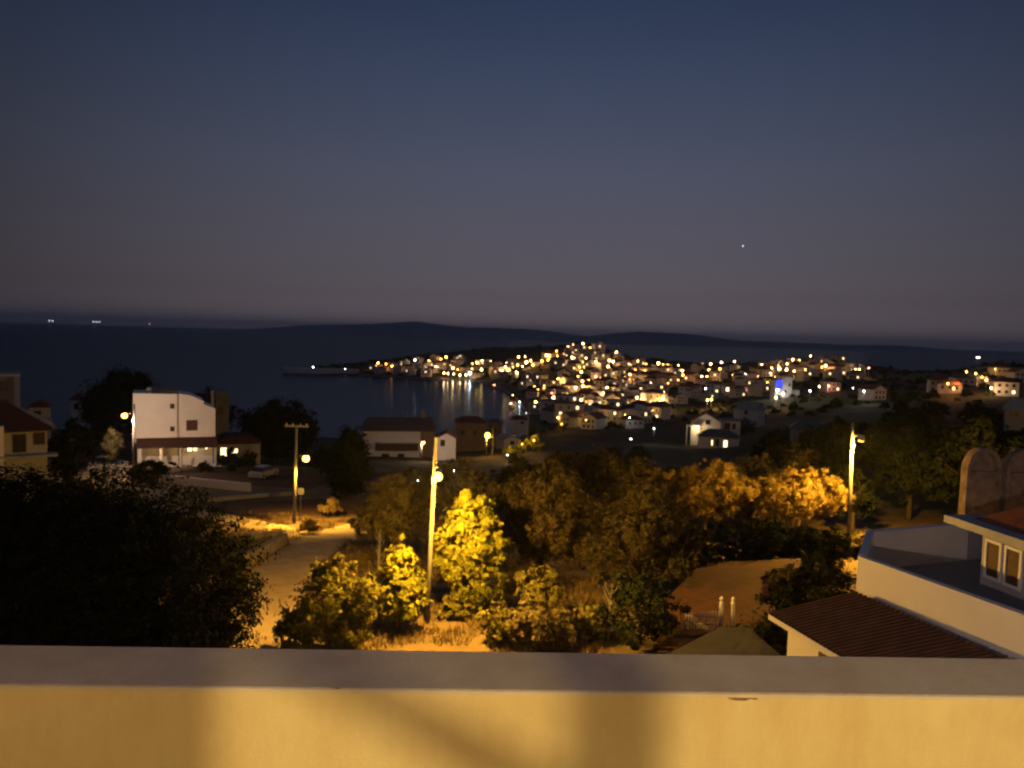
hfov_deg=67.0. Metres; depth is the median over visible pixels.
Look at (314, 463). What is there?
bush
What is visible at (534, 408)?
house
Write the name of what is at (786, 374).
house
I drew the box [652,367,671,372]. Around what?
house
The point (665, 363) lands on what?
house
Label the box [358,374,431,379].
beach wall
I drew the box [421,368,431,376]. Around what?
house
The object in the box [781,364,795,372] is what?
house
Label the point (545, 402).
house
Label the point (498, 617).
bush
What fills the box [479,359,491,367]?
house
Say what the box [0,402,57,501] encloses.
house
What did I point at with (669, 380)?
house
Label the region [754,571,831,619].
bush
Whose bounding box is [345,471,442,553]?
olive tree
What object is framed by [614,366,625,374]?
house
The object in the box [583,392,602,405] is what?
house
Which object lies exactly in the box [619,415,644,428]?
house
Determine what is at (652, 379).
house
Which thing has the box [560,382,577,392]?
house
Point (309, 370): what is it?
breakwater
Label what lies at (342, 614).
shrub
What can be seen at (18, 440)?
window
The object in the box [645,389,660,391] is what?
house
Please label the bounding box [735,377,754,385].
house
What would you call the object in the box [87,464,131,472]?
garden wall
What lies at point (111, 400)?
stone pine
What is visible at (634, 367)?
house
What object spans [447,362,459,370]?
house
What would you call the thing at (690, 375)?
house
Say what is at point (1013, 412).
window
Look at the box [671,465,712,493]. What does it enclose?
broad tree
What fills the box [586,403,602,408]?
house
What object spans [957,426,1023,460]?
broad tree
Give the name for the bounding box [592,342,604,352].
house
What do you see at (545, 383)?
house
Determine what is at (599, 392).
house
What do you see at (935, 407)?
broad tree
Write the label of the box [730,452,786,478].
broad tree
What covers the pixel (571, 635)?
bush
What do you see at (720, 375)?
house
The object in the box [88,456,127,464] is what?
parked car
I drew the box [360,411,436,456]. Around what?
red roofed house
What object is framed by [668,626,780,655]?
roof
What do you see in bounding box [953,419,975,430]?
broad tree
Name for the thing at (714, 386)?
house
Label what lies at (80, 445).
broad tree
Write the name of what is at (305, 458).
utility pole
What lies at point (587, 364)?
house
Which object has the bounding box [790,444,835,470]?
broad tree
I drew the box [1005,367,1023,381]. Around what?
house
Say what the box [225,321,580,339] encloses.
hills
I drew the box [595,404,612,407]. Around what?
house
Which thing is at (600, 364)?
house
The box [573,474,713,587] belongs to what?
broad tree
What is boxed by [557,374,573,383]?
house
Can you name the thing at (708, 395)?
house
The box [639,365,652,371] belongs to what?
house
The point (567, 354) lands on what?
house
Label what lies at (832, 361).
house
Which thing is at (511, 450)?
bush
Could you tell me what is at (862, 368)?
house
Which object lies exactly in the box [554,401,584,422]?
house
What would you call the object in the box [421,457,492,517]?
broad tree
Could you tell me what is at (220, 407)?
window
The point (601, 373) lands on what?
house
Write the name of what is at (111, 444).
tree
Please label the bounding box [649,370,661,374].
house
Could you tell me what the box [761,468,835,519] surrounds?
broad tree
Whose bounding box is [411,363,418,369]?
house
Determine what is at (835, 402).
hillside scrub
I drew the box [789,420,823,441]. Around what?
house
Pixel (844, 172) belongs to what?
sky
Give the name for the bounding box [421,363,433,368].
house
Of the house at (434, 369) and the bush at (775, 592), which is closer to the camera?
the bush at (775, 592)
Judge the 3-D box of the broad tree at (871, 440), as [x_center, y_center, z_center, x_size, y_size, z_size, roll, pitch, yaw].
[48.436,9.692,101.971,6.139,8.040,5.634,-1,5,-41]
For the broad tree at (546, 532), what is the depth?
41.24 m
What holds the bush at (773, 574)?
on the ground at (665, 442)
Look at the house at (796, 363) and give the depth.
661.31 m
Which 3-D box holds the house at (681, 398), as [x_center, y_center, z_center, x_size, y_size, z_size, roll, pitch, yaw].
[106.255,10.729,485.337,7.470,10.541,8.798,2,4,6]
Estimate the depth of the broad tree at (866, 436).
108.03 m
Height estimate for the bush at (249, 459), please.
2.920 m
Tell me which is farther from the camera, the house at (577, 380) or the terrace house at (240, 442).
the house at (577, 380)
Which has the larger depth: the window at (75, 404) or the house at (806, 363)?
the house at (806, 363)
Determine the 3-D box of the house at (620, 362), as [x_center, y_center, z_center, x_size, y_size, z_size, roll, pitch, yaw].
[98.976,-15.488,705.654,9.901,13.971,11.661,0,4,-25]
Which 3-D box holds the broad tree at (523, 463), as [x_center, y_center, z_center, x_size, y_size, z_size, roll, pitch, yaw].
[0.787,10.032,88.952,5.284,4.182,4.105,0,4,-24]
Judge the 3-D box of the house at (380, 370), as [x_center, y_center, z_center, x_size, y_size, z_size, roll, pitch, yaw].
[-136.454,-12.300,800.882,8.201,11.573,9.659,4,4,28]
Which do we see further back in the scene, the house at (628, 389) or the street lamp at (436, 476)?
the house at (628, 389)
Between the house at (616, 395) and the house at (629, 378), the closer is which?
the house at (616, 395)
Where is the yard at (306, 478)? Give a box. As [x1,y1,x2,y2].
[129,466,377,489]
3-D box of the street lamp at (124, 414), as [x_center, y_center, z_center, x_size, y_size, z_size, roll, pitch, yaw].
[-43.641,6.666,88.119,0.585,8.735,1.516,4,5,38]
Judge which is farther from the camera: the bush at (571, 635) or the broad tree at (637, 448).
the broad tree at (637, 448)
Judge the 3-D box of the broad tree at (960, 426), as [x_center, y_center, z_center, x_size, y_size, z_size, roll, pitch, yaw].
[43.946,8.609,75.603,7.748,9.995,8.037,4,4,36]
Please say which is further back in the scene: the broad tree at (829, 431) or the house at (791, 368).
the house at (791, 368)
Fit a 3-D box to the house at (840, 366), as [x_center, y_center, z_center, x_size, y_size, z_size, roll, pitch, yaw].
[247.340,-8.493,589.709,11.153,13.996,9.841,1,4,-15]
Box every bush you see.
[196,460,213,472]
[217,454,240,471]
[237,449,257,468]
[298,518,318,532]
[306,445,335,476]
[318,496,343,515]
[330,628,363,649]
[435,592,476,619]
[475,600,522,649]
[503,445,517,457]
[505,600,562,651]
[513,562,574,617]
[517,440,529,452]
[524,434,545,451]
[544,598,590,648]
[555,421,567,430]
[571,601,612,640]
[595,569,695,650]
[715,607,787,655]
[739,417,758,435]
[744,515,789,558]
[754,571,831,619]
[764,560,801,589]
[771,523,832,564]
[775,562,856,609]
[785,546,851,592]
[802,523,861,568]
[851,531,864,547]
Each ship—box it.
[47,320,58,327]
[92,321,102,328]
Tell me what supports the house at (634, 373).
on the ground at (665, 442)
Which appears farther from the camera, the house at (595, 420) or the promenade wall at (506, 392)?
the promenade wall at (506, 392)
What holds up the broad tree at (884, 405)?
on the ground at (665, 442)
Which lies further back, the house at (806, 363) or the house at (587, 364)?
the house at (587, 364)
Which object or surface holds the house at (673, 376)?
on the ground at (665, 442)
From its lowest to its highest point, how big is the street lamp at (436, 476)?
8.571 m
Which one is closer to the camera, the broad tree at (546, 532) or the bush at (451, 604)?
the bush at (451, 604)
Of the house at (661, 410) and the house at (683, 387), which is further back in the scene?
the house at (683, 387)
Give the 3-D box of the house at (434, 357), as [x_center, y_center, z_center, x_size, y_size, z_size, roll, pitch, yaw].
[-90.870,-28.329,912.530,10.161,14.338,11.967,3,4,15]
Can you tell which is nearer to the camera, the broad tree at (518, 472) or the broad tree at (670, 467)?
the broad tree at (518, 472)
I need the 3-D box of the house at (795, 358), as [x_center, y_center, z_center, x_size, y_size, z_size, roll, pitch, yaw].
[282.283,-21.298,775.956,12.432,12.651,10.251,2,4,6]
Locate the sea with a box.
[0,322,1023,440]
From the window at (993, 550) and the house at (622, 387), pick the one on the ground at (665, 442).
the house at (622, 387)
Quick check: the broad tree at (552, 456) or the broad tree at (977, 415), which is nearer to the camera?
the broad tree at (552, 456)
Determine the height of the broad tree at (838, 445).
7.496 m
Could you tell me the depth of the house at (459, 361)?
877.85 m
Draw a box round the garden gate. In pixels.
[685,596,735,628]
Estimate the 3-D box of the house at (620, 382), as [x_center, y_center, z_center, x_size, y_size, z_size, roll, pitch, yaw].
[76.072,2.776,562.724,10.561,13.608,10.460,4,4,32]
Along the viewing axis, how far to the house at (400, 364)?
846.46 m
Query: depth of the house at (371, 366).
812.27 m
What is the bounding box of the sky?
[0,0,1023,351]
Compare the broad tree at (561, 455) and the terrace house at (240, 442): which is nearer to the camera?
the broad tree at (561, 455)
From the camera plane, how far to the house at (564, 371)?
621.53 m
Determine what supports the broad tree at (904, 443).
on the ground at (665, 442)
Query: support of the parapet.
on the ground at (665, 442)
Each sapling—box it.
[375,526,383,570]
[603,582,618,638]
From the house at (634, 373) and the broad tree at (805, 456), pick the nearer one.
the broad tree at (805, 456)
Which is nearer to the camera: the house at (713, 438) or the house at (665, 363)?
the house at (713, 438)
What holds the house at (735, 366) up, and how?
on the ground at (665, 442)
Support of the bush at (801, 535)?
on the ground at (665, 442)
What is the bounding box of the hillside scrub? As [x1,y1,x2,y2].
[314,342,1022,434]
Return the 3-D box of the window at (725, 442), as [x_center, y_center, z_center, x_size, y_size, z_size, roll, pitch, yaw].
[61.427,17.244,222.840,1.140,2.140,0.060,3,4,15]
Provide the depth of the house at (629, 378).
602.18 m
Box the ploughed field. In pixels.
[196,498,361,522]
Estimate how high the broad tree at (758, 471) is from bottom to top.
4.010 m
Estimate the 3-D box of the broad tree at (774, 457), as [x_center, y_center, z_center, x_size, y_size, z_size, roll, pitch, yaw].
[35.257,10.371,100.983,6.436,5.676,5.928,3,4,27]
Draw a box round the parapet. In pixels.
[0,645,1023,767]
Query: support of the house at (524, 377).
on the ground at (665, 442)
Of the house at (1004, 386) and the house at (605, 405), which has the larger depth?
the house at (605, 405)
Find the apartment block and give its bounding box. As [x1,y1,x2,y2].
[0,371,20,406]
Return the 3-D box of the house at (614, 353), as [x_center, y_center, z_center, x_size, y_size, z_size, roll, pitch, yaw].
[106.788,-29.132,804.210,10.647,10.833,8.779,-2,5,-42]
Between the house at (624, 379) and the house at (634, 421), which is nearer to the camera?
the house at (634, 421)
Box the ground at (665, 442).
[15,344,1023,653]
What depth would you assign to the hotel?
451.47 m
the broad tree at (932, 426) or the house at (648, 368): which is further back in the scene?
the house at (648, 368)
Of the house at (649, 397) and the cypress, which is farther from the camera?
the house at (649, 397)
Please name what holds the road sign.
on the ground at (665, 442)
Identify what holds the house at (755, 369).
on the ground at (665, 442)
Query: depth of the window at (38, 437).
69.52 m
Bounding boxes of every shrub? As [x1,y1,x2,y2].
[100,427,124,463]
[271,552,386,649]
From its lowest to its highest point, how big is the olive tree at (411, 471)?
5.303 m
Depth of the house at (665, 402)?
397.44 m
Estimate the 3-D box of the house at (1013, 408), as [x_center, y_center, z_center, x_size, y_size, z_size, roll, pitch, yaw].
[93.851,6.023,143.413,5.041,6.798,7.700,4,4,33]
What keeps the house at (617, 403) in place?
on the ground at (665, 442)
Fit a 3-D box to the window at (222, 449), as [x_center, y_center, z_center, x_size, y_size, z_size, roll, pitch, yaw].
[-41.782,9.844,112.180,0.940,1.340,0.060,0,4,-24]
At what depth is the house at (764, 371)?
664.60 m
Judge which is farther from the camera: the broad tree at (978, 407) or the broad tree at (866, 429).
the broad tree at (978, 407)
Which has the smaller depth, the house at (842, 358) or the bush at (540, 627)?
the bush at (540, 627)
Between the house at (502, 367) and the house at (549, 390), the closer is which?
the house at (549, 390)
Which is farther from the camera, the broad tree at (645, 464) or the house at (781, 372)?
the house at (781, 372)
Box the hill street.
[967,371,990,386]
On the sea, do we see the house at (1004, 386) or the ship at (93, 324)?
the ship at (93, 324)
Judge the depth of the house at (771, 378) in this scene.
574.05 m
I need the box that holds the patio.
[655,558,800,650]
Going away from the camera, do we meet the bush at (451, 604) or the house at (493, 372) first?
the bush at (451, 604)
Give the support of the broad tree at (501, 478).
on the ground at (665, 442)
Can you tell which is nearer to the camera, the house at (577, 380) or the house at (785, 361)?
the house at (577, 380)
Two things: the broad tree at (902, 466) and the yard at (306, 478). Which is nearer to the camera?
the broad tree at (902, 466)
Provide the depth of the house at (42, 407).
151.16 m
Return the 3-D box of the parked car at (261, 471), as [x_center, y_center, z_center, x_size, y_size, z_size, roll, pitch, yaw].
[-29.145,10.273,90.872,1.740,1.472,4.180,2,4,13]
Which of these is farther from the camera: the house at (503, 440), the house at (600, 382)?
the house at (600, 382)
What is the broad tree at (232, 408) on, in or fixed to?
on the ground at (665, 442)
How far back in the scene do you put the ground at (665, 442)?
173.85 m
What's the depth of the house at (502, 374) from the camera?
732.69 m
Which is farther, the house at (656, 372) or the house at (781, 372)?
the house at (656, 372)
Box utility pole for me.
[285,423,308,522]
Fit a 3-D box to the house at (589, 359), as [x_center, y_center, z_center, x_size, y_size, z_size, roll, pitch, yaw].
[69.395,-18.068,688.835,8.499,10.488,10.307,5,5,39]
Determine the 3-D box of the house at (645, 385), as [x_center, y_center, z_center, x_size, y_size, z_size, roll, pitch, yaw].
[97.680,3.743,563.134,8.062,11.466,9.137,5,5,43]
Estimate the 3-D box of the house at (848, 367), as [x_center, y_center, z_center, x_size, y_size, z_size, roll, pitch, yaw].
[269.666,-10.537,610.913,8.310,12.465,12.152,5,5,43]
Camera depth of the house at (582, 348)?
744.14 m
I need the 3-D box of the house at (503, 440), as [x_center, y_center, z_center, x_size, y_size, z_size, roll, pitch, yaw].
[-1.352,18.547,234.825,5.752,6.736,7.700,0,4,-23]
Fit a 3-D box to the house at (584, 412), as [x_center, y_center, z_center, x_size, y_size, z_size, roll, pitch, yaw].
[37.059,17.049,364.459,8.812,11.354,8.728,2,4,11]
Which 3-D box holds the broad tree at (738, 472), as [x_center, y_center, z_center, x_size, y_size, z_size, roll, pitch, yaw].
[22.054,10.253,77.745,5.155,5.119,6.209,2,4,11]
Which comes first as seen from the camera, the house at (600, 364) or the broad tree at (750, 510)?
the broad tree at (750, 510)
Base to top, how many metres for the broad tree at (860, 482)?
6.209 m
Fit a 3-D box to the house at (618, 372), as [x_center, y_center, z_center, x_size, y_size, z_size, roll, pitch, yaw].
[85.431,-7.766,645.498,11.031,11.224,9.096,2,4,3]
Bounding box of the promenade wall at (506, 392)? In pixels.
[478,381,525,412]
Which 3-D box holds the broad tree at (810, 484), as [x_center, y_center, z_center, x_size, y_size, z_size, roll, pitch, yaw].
[21.952,9.316,58.522,7.913,6.766,7.134,2,4,0]
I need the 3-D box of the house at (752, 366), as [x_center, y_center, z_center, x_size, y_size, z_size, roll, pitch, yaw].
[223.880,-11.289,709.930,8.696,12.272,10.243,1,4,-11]
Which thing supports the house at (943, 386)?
on the ground at (665, 442)
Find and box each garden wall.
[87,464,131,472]
[159,475,250,491]
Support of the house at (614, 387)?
on the ground at (665, 442)
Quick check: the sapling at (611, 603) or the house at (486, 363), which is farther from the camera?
the house at (486, 363)
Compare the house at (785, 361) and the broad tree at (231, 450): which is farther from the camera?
the house at (785, 361)
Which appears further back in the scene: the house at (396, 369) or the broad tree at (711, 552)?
the house at (396, 369)
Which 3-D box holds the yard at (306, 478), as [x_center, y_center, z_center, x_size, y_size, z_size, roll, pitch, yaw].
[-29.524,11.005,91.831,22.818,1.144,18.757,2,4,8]
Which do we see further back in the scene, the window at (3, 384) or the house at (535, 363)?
the house at (535, 363)
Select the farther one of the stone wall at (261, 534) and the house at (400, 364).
the house at (400, 364)
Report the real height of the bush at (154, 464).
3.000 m
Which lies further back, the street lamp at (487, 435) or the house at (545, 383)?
the house at (545, 383)
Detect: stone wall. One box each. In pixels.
[244,533,286,564]
[245,529,282,539]
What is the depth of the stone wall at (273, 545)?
49.01 m
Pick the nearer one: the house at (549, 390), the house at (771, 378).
the house at (549, 390)
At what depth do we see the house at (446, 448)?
161.18 m
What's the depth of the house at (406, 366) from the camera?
807.43 m
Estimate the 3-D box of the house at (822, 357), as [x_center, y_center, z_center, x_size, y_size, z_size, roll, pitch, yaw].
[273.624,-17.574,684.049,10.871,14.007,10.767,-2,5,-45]
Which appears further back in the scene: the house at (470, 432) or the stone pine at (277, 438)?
the house at (470, 432)
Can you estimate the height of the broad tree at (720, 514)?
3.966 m
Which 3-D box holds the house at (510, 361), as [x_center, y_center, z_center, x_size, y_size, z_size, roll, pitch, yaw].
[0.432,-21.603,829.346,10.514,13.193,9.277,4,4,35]
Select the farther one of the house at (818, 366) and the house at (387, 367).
the house at (387, 367)
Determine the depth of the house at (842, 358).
675.79 m
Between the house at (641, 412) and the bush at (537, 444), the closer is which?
the bush at (537, 444)
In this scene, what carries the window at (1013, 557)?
in the neighbour house at (954, 588)
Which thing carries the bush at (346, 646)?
on the ground at (665, 442)
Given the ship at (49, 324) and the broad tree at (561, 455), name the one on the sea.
the ship at (49, 324)
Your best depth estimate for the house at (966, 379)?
414.37 m
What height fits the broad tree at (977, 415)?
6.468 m
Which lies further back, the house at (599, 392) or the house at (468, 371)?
the house at (468, 371)
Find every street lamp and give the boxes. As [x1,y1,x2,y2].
[122,404,134,467]
[420,436,424,461]
[425,437,441,623]
[485,432,489,456]
[847,423,864,540]
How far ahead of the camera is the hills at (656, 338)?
8013.35 m
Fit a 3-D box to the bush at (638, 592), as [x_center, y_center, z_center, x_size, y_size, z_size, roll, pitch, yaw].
[5.348,9.299,31.643,3.987,3.504,4.116,2,4,0]
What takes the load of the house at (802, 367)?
on the ground at (665, 442)
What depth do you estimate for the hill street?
451.74 m
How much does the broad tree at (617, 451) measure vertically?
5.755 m
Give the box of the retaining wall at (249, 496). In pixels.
[195,492,292,502]
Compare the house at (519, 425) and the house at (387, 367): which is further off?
the house at (387, 367)
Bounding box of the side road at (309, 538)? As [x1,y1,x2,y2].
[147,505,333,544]
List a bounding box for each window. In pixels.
[0,381,7,390]
[12,434,25,452]
[33,432,44,444]
[74,403,78,409]
[186,420,197,430]
[218,405,223,414]
[220,447,226,455]
[440,440,444,445]
[723,440,727,446]
[724,423,729,428]
[983,538,1002,582]
[1002,545,1023,591]
[1011,410,1017,415]
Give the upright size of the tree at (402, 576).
4.498 m
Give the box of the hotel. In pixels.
[770,376,799,398]
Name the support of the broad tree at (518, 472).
on the ground at (665, 442)
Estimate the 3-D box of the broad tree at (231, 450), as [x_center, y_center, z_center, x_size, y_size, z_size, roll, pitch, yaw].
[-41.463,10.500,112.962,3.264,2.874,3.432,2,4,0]
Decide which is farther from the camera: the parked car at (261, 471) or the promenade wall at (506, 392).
the promenade wall at (506, 392)
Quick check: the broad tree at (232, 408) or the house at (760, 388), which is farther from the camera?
the house at (760, 388)
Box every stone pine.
[62,361,159,455]
[231,394,320,461]
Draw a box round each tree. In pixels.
[0,457,279,648]
[47,416,104,484]
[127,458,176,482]
[194,385,241,429]
[217,447,235,460]
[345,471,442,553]
[366,534,432,632]
[377,466,443,526]
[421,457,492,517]
[428,488,517,609]
[480,458,612,581]
[483,468,522,499]
[500,453,531,478]
[513,461,567,511]
[534,444,642,545]
[540,449,576,472]
[544,452,567,466]
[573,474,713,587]
[596,444,640,472]
[606,455,666,509]
[606,456,675,493]
[625,445,653,463]
[639,458,766,536]
[660,466,682,499]
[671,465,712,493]
[672,529,728,576]
[698,516,805,561]
[711,460,747,480]
[711,485,739,522]
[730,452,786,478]
[730,475,780,525]
[741,465,769,482]
[748,462,855,539]
[749,432,791,458]
[756,442,789,464]
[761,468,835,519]
[762,441,832,480]
[777,426,820,456]
[784,442,828,470]
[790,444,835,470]
[798,422,876,465]
[808,456,860,487]
[811,433,871,473]
[826,419,891,448]
[828,415,843,426]
[831,463,882,532]
[841,429,878,472]
[860,427,892,484]
[868,447,957,519]
[873,425,947,501]
[874,410,904,430]
[878,402,889,411]
[891,410,939,441]
[903,413,957,451]
[910,398,950,420]
[920,421,1002,513]
[927,439,955,459]
[929,414,1023,497]
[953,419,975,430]
[955,399,989,420]
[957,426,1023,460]
[969,412,990,418]
[971,415,1003,430]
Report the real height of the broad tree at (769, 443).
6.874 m
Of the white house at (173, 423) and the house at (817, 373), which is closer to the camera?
the white house at (173, 423)
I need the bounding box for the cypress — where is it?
[322,424,375,498]
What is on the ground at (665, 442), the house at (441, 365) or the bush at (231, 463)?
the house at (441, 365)
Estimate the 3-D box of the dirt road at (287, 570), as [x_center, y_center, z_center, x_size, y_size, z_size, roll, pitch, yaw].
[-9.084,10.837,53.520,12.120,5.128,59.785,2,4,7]
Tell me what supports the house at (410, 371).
on the ground at (665, 442)
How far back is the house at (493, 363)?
841.39 m
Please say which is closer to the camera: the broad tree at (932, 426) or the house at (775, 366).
the broad tree at (932, 426)
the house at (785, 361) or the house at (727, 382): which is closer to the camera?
the house at (727, 382)
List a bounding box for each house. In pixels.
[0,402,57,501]
[27,398,51,445]
[69,392,84,440]
[133,386,225,466]
[213,389,229,460]
[216,432,262,463]
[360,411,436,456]
[368,363,381,371]
[374,366,385,373]
[382,364,390,370]
[386,361,396,368]
[391,365,400,373]
[398,361,408,367]
[402,364,413,371]
[404,367,415,375]
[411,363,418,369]
[413,355,423,362]
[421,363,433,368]
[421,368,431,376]
[425,366,437,372]
[430,354,439,361]
[433,362,446,369]
[436,429,457,459]
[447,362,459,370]
[451,358,463,364]
[453,354,465,362]
[455,416,486,451]
[460,366,467,372]
[465,369,474,375]
[466,364,478,369]
[471,370,483,378]
[474,358,484,364]
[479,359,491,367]
[486,418,502,446]
[489,368,499,376]
[491,361,502,365]
[495,433,520,448]
[496,364,510,371]
[498,371,508,378]
[507,358,517,365]
[510,415,528,434]
[512,369,525,378]
[513,360,524,366]
[517,379,532,388]
[521,372,532,380]
[526,389,539,398]
[528,373,548,385]
[529,401,540,413]
[531,360,542,366]
[540,394,554,399]
[540,399,569,419]
[541,351,551,359]
[541,379,559,390]
[541,405,554,422]
[545,385,563,394]
[548,352,558,358]
[550,360,556,368]
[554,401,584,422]
[555,388,573,393]
[555,393,579,401]
[556,358,566,369]
[557,368,571,375]
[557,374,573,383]
[558,411,583,427]
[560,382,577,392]
[564,350,579,358]
[567,357,580,368]
[568,361,582,371]
[569,344,586,352]
[571,353,584,362]
[573,377,583,383]
[575,390,590,401]
[577,382,597,391]
[580,412,607,428]
[581,408,597,414]
[582,361,593,368]
[583,358,595,361]
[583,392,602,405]
[584,406,594,410]
[585,349,598,358]
[585,367,598,376]
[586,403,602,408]
[587,396,606,404]
[591,369,609,379]
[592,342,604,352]
[593,360,606,369]
[593,378,606,388]
[594,353,609,364]
[594,388,611,398]
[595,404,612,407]
[597,407,625,424]
[601,376,616,383]
[602,384,618,390]
[603,391,626,398]
[604,392,622,403]
[605,369,617,378]
[608,378,626,385]
[608,396,628,407]
[609,351,620,357]
[611,368,620,376]
[613,359,628,369]
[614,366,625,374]
[617,377,627,385]
[618,383,636,390]
[618,404,636,407]
[619,375,633,384]
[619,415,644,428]
[622,387,642,392]
[625,370,640,379]
[625,404,651,422]
[626,358,637,366]
[626,390,640,396]
[626,395,640,402]
[629,400,648,404]
[631,365,639,369]
[632,378,643,384]
[634,356,644,364]
[638,372,656,380]
[638,381,649,390]
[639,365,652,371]
[640,392,668,402]
[644,376,656,382]
[644,401,671,419]
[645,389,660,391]
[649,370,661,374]
[649,381,669,392]
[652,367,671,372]
[656,372,669,376]
[656,377,673,387]
[658,401,672,414]
[661,362,671,366]
[667,373,676,381]
[668,395,675,405]
[671,368,680,376]
[675,392,688,403]
[678,383,695,393]
[684,371,700,381]
[686,410,741,445]
[687,387,700,397]
[691,363,704,371]
[692,383,702,391]
[694,377,708,384]
[697,429,739,447]
[698,390,716,401]
[705,381,721,392]
[708,370,727,380]
[720,380,734,384]
[729,363,740,370]
[729,386,745,397]
[733,373,746,380]
[733,401,766,426]
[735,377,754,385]
[745,372,756,378]
[747,380,770,396]
[750,365,760,371]
[752,367,761,374]
[758,361,769,365]
[759,367,773,376]
[763,377,776,380]
[766,362,782,372]
[768,446,1023,658]
[776,371,794,379]
[778,373,793,380]
[780,359,792,365]
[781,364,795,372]
[787,356,800,361]
[789,361,800,366]
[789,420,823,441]
[796,365,811,369]
[796,368,816,381]
[801,359,813,364]
[807,362,822,371]
[810,359,823,364]
[812,368,818,376]
[813,356,828,361]
[819,378,840,391]
[822,363,837,370]
[822,368,842,380]
[824,359,840,363]
[827,364,845,375]
[830,355,847,361]
[846,362,860,371]
[849,369,863,379]
[851,364,865,375]
[857,384,887,400]
[926,376,946,391]
[937,379,963,393]
[948,374,976,385]
[988,365,1011,375]
[989,377,1019,396]
[1003,398,1023,430]
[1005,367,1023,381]
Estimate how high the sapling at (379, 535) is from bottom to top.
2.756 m
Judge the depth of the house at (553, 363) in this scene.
714.39 m
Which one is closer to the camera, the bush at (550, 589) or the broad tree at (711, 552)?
the bush at (550, 589)
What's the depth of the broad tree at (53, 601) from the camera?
20.64 m
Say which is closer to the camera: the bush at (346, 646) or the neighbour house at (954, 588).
the neighbour house at (954, 588)
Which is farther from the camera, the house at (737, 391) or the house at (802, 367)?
the house at (802, 367)
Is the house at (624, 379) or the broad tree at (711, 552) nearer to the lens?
the broad tree at (711, 552)
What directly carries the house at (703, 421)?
on the ground at (665, 442)
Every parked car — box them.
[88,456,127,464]
[248,465,278,478]
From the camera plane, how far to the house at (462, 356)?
898.55 m
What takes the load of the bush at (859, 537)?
on the ground at (665, 442)
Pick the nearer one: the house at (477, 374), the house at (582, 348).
the house at (582, 348)
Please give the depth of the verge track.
30.76 m
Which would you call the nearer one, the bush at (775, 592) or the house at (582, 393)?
the bush at (775, 592)
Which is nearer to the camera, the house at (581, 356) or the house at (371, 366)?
the house at (581, 356)
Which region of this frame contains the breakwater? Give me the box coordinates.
[283,367,358,373]
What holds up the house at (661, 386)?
on the ground at (665, 442)
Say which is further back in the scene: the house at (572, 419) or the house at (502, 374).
the house at (502, 374)
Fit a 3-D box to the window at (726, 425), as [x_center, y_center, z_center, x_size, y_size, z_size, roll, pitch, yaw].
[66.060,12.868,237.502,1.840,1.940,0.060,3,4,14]
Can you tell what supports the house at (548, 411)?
on the ground at (665, 442)
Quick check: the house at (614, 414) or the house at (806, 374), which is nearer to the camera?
the house at (614, 414)
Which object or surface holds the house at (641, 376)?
on the ground at (665, 442)
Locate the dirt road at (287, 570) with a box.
[221,494,483,648]
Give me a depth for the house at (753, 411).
263.47 m
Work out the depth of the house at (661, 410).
376.39 m
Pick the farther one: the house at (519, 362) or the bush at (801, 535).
the house at (519, 362)
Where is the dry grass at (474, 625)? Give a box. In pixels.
[235,510,633,653]
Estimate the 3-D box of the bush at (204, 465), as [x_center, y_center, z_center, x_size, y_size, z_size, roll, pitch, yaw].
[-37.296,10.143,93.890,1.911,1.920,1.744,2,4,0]
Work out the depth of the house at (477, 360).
867.34 m
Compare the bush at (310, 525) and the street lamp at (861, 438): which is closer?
the street lamp at (861, 438)
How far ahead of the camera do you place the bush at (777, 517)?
50.23 m
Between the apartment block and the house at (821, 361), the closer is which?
the apartment block
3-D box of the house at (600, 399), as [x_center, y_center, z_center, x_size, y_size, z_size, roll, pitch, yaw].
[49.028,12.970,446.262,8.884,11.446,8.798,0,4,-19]
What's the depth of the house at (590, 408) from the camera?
387.67 m
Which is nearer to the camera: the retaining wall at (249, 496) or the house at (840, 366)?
the retaining wall at (249, 496)
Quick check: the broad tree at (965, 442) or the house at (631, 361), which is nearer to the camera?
the broad tree at (965, 442)
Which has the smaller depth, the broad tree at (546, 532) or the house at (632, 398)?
the broad tree at (546, 532)
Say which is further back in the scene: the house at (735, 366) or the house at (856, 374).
the house at (735, 366)
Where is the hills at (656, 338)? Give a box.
[545,332,1023,354]
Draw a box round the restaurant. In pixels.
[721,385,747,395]
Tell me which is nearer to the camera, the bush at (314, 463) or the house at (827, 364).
the bush at (314, 463)
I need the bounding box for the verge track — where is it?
[381,630,509,651]
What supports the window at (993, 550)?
in the neighbour house at (954, 588)
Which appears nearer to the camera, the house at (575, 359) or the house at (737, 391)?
the house at (737, 391)
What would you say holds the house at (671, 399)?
on the ground at (665, 442)
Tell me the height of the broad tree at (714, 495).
6.867 m
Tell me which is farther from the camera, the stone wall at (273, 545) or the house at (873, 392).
the house at (873, 392)
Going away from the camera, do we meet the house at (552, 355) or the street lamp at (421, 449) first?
the street lamp at (421, 449)
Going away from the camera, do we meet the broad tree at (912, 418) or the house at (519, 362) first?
the broad tree at (912, 418)
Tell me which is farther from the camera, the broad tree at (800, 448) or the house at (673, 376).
the house at (673, 376)
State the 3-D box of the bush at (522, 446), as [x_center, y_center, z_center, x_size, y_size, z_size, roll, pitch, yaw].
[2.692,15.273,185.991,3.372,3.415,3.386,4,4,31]
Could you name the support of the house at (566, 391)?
on the ground at (665, 442)
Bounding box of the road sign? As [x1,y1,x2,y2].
[298,488,303,523]

